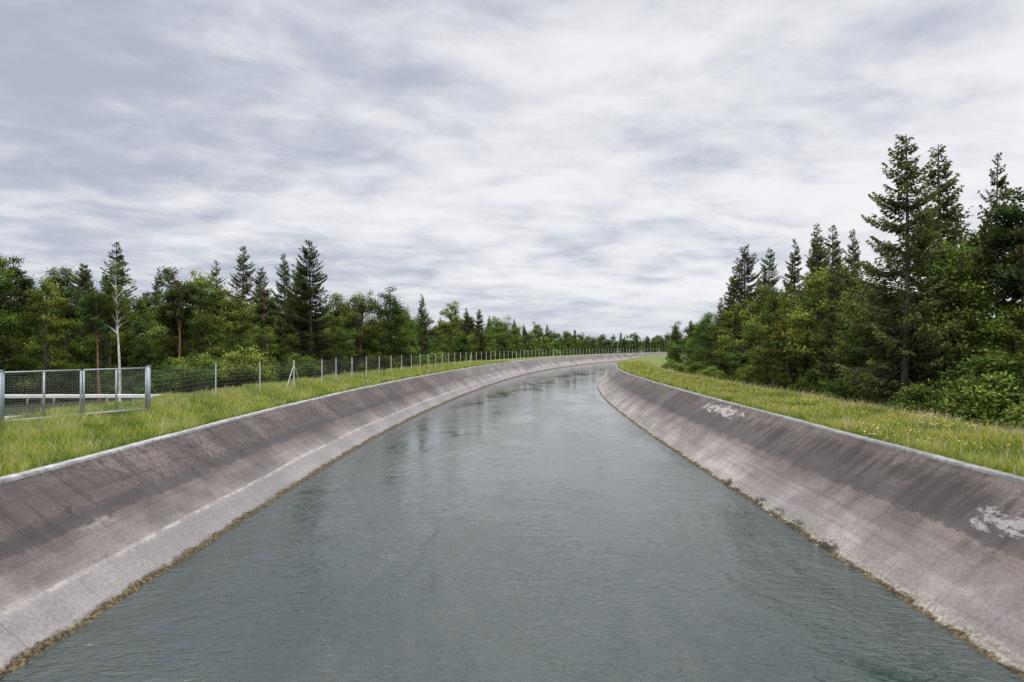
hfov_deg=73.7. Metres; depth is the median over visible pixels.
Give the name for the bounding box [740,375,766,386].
shrub
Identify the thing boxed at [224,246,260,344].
spruce tree
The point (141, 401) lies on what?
wildflowers
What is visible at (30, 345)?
broadleaf tree
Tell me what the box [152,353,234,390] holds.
shrub
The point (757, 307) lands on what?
broadleaf tree
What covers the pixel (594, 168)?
sky
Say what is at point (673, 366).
shrub
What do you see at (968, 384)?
shrub
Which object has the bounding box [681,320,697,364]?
spruce tree
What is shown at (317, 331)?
broadleaf tree
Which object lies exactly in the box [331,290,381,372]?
broadleaf tree
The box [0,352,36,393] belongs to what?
shrub
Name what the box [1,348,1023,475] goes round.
ground
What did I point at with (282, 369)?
shrub
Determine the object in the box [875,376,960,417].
shrub
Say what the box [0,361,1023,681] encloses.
canal water
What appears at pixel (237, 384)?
shrub
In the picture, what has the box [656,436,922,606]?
waterline rubble
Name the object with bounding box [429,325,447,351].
broadleaf tree
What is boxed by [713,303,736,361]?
broadleaf tree
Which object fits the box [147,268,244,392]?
broadleaf tree
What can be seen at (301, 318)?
spruce tree
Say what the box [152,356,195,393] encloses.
shrub
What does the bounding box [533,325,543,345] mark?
broadleaf tree
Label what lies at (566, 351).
shrub
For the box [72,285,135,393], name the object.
broadleaf tree
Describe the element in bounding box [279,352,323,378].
shrub
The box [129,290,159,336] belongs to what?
pine tree
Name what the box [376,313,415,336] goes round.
broadleaf tree
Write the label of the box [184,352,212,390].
shrub
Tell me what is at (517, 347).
broadleaf tree
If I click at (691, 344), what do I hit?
broadleaf tree
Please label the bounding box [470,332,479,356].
broadleaf tree
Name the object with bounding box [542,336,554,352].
broadleaf tree
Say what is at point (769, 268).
spruce tree
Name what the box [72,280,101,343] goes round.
broadleaf tree
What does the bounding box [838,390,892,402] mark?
shrub
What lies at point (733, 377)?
shrub
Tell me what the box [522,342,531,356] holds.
broadleaf tree
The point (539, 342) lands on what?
broadleaf tree
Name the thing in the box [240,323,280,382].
broadleaf tree
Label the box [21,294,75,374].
broadleaf tree
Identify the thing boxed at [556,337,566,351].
broadleaf tree
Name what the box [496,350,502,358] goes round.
shrub
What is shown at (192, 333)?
broadleaf tree
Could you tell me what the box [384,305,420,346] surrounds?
broadleaf tree
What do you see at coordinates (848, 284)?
spruce tree
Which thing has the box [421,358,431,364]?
shrub
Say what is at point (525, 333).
spruce tree
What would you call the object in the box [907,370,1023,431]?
shrub
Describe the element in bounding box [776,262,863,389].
broadleaf tree
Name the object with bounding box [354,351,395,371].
shrub
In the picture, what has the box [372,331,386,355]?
broadleaf tree
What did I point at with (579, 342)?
broadleaf tree
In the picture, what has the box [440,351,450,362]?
shrub
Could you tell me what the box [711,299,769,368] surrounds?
broadleaf tree
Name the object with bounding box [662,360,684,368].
shrub
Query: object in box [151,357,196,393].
shrub
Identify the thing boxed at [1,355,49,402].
shrub
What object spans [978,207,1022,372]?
spruce tree
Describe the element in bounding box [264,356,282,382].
shrub
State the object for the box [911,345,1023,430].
shrub
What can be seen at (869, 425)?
wildflowers
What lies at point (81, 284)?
spruce tree
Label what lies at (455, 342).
broadleaf tree
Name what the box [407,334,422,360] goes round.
broadleaf tree
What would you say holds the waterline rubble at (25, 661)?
on the concrete canal bank at (83, 544)
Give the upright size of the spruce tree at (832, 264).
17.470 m
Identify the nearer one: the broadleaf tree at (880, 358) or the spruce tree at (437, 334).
the broadleaf tree at (880, 358)
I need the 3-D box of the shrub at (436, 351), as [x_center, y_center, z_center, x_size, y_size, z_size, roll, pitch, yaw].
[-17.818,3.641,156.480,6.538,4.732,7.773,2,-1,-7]
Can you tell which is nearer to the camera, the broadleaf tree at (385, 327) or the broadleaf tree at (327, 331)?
the broadleaf tree at (327, 331)
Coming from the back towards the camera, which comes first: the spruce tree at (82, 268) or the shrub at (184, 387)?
the spruce tree at (82, 268)
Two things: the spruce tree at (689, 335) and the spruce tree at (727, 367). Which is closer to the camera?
the spruce tree at (727, 367)
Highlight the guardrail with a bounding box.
[4,394,161,405]
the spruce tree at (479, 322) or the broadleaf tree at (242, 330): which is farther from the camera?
the spruce tree at (479, 322)
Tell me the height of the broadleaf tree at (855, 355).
10.515 m
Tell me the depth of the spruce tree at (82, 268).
87.77 m
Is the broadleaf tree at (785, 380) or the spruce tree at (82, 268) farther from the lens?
the spruce tree at (82, 268)
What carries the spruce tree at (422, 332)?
on the ground at (658, 360)
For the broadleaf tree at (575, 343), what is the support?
on the ground at (658, 360)
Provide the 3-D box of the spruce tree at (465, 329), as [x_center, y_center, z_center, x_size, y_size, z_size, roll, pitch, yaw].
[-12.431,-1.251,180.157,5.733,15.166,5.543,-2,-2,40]
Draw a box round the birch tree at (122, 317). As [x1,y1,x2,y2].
[90,260,140,401]
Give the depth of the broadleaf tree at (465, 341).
160.55 m
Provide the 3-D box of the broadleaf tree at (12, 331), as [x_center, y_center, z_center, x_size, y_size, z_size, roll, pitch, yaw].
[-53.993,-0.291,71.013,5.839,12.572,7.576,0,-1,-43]
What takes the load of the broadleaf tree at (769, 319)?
on the ground at (658, 360)
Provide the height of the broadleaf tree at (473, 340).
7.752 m
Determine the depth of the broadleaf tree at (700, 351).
106.22 m
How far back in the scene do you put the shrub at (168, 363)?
66.17 m
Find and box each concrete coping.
[0,352,667,483]
[616,354,1023,483]
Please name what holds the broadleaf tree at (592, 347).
on the ground at (658, 360)
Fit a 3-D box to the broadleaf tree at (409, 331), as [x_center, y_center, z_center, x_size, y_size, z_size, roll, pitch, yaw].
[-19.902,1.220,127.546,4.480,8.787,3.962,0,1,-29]
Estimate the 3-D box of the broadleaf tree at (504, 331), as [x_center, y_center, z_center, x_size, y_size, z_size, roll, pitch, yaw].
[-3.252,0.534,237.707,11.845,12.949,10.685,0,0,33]
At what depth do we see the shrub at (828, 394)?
48.00 m
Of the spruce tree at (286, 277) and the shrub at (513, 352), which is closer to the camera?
the spruce tree at (286, 277)
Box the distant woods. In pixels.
[482,330,1005,353]
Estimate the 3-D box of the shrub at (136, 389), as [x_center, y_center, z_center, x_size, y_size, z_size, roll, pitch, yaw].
[-33.758,3.772,64.193,6.114,3.633,4.018,0,0,1]
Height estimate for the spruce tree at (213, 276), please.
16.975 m
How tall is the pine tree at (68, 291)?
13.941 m
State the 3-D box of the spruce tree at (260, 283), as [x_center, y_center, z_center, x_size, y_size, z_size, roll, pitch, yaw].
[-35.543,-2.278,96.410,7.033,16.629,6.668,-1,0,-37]
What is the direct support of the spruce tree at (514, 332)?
on the ground at (658, 360)
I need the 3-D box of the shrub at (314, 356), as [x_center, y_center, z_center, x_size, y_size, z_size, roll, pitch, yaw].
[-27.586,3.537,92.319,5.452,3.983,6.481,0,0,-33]
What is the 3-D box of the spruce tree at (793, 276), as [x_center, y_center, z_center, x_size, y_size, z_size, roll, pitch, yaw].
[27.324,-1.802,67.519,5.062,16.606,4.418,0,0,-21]
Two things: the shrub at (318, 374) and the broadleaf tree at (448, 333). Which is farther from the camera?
the broadleaf tree at (448, 333)
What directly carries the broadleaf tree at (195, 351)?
on the ground at (658, 360)
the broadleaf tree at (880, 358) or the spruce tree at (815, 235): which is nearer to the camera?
the broadleaf tree at (880, 358)
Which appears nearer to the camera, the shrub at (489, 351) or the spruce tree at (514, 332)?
the shrub at (489, 351)
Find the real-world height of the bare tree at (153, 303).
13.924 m
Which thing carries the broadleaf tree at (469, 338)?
on the ground at (658, 360)
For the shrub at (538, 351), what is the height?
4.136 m
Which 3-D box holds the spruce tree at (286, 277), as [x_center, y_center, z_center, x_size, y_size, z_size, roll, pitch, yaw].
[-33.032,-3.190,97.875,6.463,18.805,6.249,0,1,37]
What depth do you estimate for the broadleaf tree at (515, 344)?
215.94 m
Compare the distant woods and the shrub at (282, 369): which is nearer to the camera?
the shrub at (282, 369)
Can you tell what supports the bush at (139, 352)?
on the ground at (658, 360)
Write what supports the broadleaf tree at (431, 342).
on the ground at (658, 360)
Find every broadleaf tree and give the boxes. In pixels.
[0,256,29,369]
[0,293,26,364]
[2,304,56,374]
[13,274,78,403]
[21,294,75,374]
[40,306,87,364]
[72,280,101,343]
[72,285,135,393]
[82,296,163,377]
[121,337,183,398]
[138,300,195,393]
[141,302,192,391]
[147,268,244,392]
[185,318,196,358]
[188,300,227,350]
[210,295,253,386]
[220,329,257,371]
[223,333,242,386]
[234,300,276,351]
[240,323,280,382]
[252,324,281,362]
[279,332,301,368]
[298,310,347,359]
[308,328,338,366]
[316,292,378,374]
[319,346,337,371]
[326,321,357,374]
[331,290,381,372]
[334,300,352,373]
[343,329,368,373]
[363,284,414,360]
[363,316,382,340]
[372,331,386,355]
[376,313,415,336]
[376,343,390,366]
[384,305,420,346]
[390,331,415,366]
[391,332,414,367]
[400,326,416,349]
[403,310,420,344]
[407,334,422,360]
[418,313,435,354]
[427,338,442,359]
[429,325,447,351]
[435,301,463,350]
[439,318,461,351]
[447,331,470,358]
[454,333,473,359]
[464,336,471,359]
[469,335,477,359]
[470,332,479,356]
[484,314,523,355]
[490,339,497,359]
[494,324,511,347]
[499,339,510,356]
[511,335,520,357]
[513,336,521,356]
[514,332,522,351]
[521,337,531,350]
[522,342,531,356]
[527,322,544,349]
[527,330,537,352]
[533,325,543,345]
[535,337,543,353]
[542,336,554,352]
[547,329,554,345]
[550,340,562,355]
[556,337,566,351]
[558,330,570,346]
[569,343,575,354]
[570,335,578,352]
[577,339,581,354]
[590,338,598,352]
[660,320,687,363]
[665,336,681,355]
[667,312,717,367]
[673,322,700,358]
[678,316,728,370]
[683,316,717,368]
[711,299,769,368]
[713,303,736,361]
[714,312,779,380]
[737,282,798,388]
[737,284,804,388]
[759,318,813,388]
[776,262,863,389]
[827,275,938,401]
[853,266,899,368]
[854,336,938,391]
[886,235,1023,387]
[934,282,1021,379]
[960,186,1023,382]
[971,299,1023,398]
[1006,354,1023,404]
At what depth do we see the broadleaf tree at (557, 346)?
274.00 m
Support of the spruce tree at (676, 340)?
on the ground at (658, 360)
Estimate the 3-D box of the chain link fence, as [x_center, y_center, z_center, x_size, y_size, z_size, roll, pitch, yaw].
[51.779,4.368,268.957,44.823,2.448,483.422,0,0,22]
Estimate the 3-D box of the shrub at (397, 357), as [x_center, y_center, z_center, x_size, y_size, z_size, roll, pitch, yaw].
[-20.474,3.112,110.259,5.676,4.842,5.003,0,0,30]
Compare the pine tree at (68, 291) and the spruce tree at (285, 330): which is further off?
the spruce tree at (285, 330)
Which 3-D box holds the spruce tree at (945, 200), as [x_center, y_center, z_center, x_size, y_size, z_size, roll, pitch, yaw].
[27.701,-3.257,45.470,7.821,19.614,8.089,2,-2,-24]
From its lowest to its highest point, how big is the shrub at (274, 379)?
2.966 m
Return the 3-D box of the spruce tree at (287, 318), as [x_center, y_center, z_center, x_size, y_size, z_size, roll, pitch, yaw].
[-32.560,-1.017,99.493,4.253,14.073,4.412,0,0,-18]
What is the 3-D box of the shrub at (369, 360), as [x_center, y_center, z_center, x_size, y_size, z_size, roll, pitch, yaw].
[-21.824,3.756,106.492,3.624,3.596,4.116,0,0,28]
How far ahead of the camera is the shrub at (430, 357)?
141.23 m
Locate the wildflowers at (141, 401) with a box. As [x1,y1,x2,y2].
[2,365,424,463]
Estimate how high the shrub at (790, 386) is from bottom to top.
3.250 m
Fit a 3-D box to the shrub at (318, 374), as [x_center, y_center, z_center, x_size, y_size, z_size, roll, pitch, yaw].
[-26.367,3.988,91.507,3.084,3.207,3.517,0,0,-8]
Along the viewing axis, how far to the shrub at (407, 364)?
125.26 m
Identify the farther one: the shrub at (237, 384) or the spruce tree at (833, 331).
the shrub at (237, 384)
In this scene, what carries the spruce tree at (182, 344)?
on the ground at (658, 360)
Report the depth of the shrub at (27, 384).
64.74 m
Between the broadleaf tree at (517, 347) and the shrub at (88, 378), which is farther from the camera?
the broadleaf tree at (517, 347)
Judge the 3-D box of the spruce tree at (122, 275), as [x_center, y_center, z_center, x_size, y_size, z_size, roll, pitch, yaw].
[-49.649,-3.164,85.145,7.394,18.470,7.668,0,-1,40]
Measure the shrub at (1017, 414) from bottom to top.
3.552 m
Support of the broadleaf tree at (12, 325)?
on the ground at (658, 360)
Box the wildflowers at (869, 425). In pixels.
[618,363,989,448]
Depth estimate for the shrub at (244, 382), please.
68.53 m
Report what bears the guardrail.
on the ground at (658, 360)
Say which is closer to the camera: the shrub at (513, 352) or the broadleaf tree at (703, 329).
the broadleaf tree at (703, 329)
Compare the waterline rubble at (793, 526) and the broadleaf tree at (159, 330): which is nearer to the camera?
the waterline rubble at (793, 526)
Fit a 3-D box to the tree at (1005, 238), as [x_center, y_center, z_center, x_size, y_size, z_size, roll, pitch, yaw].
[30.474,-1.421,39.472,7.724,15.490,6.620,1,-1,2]
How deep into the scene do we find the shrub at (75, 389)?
64.69 m
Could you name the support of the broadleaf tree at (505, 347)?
on the ground at (658, 360)
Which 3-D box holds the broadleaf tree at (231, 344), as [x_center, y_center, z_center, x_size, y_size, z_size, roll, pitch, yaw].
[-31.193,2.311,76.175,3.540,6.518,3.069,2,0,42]
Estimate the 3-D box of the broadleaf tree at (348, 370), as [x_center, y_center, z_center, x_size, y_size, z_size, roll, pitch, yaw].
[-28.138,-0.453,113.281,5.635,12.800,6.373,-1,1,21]
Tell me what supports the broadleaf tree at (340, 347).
on the ground at (658, 360)
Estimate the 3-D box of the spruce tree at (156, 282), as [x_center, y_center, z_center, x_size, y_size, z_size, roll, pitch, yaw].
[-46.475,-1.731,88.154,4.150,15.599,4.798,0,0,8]
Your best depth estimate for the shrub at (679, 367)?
104.09 m
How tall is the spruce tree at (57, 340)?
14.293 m
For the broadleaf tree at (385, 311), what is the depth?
110.92 m
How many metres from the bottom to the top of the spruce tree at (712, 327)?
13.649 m
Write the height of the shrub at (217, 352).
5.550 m
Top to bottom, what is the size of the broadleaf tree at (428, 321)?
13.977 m
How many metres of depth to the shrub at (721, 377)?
85.63 m
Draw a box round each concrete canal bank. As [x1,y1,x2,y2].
[0,353,684,676]
[597,364,1023,678]
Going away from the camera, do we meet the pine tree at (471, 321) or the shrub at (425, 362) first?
the shrub at (425, 362)
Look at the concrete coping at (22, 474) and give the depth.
26.11 m
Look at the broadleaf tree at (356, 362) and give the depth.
110.31 m
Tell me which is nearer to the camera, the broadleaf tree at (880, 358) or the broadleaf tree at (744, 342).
the broadleaf tree at (880, 358)
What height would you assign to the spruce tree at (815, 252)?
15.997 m
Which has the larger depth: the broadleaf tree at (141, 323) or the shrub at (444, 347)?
the shrub at (444, 347)
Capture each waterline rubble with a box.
[0,448,354,678]
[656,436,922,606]
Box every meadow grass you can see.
[0,360,507,476]
[615,359,1023,476]
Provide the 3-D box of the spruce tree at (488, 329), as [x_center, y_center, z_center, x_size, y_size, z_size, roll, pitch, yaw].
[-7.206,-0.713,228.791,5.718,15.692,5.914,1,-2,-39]
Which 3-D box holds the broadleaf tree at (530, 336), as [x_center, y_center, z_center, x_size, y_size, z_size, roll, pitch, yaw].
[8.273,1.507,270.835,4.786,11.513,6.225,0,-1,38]
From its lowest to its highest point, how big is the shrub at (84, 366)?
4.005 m
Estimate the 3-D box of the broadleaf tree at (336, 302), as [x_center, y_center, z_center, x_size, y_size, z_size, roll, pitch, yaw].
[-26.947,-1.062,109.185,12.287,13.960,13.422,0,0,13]
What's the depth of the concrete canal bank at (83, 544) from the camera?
22.02 m
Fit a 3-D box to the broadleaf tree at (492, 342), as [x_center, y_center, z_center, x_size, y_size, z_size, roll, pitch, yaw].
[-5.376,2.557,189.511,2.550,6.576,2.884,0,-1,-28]
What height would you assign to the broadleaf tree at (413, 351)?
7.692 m
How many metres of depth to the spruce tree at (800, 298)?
62.59 m
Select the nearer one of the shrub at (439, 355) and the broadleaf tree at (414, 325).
the shrub at (439, 355)
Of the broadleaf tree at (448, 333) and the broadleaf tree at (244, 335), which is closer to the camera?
the broadleaf tree at (244, 335)
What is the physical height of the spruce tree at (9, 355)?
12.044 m
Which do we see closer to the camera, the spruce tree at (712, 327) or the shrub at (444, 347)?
the spruce tree at (712, 327)
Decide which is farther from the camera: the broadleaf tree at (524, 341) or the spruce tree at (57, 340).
the broadleaf tree at (524, 341)
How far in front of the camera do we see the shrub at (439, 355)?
141.59 m
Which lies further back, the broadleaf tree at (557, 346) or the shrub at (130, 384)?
the broadleaf tree at (557, 346)
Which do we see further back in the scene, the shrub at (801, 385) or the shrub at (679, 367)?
the shrub at (679, 367)
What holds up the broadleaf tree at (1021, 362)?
on the ground at (658, 360)
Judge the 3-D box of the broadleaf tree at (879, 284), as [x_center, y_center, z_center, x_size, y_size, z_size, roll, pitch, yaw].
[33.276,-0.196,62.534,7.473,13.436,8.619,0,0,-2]
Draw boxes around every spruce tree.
[0,286,22,403]
[8,278,49,375]
[37,286,67,388]
[61,264,107,377]
[64,263,114,387]
[83,242,141,386]
[140,268,163,366]
[166,289,193,363]
[196,260,235,361]
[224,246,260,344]
[246,267,282,378]
[269,253,299,381]
[272,264,319,378]
[277,240,338,380]
[277,287,294,357]
[413,294,434,359]
[435,318,446,350]
[459,308,475,357]
[469,309,489,360]
[484,316,495,345]
[512,318,518,336]
[522,326,528,351]
[670,322,680,363]
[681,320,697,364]
[704,297,728,373]
[708,267,742,378]
[717,244,768,385]
[729,309,750,379]
[747,247,782,320]
[761,239,803,389]
[772,285,813,389]
[786,235,834,395]
[802,224,837,386]
[805,225,850,328]
[811,256,869,394]
[812,242,856,396]
[831,134,976,410]
[839,229,876,389]
[859,284,897,396]
[867,144,1005,399]
[962,152,1021,381]
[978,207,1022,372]
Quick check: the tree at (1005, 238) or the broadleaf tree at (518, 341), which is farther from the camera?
the broadleaf tree at (518, 341)
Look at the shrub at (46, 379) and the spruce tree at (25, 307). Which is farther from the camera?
the spruce tree at (25, 307)
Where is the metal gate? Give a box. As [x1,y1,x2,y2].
[0,366,150,423]
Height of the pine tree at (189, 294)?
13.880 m
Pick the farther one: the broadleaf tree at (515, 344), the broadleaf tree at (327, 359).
the broadleaf tree at (515, 344)
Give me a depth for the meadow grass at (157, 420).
32.78 m
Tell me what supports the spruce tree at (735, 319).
on the ground at (658, 360)
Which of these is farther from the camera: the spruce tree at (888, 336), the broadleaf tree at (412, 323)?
the broadleaf tree at (412, 323)
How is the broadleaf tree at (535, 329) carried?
on the ground at (658, 360)
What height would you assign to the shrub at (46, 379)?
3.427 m
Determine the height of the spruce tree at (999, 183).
19.382 m
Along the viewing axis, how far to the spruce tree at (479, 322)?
189.68 m
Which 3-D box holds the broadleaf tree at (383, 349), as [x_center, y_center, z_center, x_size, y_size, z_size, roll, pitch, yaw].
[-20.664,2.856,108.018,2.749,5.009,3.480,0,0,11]
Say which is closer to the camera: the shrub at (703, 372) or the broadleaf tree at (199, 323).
the broadleaf tree at (199, 323)
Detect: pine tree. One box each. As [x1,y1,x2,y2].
[0,253,40,393]
[40,265,96,365]
[73,279,120,402]
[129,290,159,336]
[154,265,205,392]
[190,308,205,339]
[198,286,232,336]
[249,286,279,382]
[457,316,475,335]
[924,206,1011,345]
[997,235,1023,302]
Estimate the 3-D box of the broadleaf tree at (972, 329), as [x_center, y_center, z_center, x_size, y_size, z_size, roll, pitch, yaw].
[31.810,0.828,49.239,7.132,11.161,9.364,0,0,24]
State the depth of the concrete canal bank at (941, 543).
21.24 m
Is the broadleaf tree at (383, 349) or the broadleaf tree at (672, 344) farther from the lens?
the broadleaf tree at (672, 344)
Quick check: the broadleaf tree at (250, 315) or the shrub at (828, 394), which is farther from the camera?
the broadleaf tree at (250, 315)
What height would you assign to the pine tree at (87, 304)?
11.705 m
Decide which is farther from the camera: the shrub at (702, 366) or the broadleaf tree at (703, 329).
the broadleaf tree at (703, 329)
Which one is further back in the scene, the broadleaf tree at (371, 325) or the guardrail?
the broadleaf tree at (371, 325)
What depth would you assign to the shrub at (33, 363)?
67.77 m
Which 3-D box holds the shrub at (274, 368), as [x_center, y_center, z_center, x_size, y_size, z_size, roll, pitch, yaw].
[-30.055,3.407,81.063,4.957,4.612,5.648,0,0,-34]
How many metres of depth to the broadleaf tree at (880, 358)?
45.21 m
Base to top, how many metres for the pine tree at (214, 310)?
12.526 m
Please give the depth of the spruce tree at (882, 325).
51.47 m
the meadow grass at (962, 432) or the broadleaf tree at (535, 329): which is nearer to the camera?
the meadow grass at (962, 432)
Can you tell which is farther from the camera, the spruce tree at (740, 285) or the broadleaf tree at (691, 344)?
the broadleaf tree at (691, 344)
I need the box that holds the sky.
[0,0,1023,341]
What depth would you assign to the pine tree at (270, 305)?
83.30 m
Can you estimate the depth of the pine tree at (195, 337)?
92.81 m
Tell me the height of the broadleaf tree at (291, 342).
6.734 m
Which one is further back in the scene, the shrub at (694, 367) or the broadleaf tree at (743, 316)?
the shrub at (694, 367)
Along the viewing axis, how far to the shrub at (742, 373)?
69.48 m
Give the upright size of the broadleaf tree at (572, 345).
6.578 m
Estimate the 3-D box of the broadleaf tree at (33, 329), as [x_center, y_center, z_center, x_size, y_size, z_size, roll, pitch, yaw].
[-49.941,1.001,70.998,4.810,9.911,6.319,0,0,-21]
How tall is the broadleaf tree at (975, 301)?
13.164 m
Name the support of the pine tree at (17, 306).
on the ground at (658, 360)
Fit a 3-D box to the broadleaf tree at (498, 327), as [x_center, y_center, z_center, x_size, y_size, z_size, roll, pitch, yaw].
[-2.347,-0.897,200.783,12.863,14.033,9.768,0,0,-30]
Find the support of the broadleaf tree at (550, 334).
on the ground at (658, 360)
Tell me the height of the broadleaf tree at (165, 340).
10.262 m
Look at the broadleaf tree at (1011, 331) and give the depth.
39.67 m
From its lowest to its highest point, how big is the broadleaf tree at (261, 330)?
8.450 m
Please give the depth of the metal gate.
33.69 m
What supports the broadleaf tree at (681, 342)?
on the ground at (658, 360)
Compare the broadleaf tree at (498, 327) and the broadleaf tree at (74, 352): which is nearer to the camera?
the broadleaf tree at (74, 352)
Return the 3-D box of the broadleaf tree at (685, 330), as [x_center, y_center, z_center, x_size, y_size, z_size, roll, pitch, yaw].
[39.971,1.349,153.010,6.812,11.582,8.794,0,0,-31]
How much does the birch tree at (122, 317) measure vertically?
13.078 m
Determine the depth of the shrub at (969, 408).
36.65 m
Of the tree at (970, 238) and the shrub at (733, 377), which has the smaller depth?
the tree at (970, 238)
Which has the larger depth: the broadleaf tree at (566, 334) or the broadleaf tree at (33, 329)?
the broadleaf tree at (566, 334)
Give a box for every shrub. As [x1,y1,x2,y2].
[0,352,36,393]
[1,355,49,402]
[4,353,57,399]
[5,360,95,400]
[19,367,56,398]
[40,369,97,399]
[45,364,89,401]
[72,359,107,393]
[86,370,126,393]
[121,363,189,393]
[121,365,158,393]
[151,356,202,392]
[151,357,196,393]
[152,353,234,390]
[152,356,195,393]
[161,373,198,393]
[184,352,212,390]
[189,341,235,389]
[213,345,277,385]
[225,363,272,385]
[231,362,258,386]
[241,366,281,382]
[261,356,280,381]
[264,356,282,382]
[277,352,299,381]
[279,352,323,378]
[303,354,326,376]
[307,366,324,378]
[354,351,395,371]
[361,354,382,372]
[370,346,403,369]
[400,346,426,366]
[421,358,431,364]
[426,352,447,363]
[427,347,441,360]
[432,352,446,362]
[440,344,453,360]
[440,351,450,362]
[452,352,468,361]
[474,346,496,359]
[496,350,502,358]
[506,347,518,357]
[530,348,545,356]
[562,348,575,354]
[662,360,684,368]
[668,362,687,369]
[672,364,686,372]
[680,361,706,374]
[685,362,700,375]
[693,366,726,379]
[708,370,733,380]
[724,365,745,381]
[732,363,768,387]
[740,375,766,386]
[787,372,820,394]
[789,376,821,395]
[804,372,885,403]
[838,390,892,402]
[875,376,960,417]
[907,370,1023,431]
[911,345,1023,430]
[929,391,1023,427]
[944,372,1010,423]
[996,393,1023,431]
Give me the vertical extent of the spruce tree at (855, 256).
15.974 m
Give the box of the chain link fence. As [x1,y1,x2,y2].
[151,348,646,404]
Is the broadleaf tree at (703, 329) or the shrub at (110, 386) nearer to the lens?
the shrub at (110, 386)
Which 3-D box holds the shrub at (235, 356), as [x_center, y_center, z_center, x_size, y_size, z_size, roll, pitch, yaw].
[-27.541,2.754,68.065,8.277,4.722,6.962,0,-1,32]
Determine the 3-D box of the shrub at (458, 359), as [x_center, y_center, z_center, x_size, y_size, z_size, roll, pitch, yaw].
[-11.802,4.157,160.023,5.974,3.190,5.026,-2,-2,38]
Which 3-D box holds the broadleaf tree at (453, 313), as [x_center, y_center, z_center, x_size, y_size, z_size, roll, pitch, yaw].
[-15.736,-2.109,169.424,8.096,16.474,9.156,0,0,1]

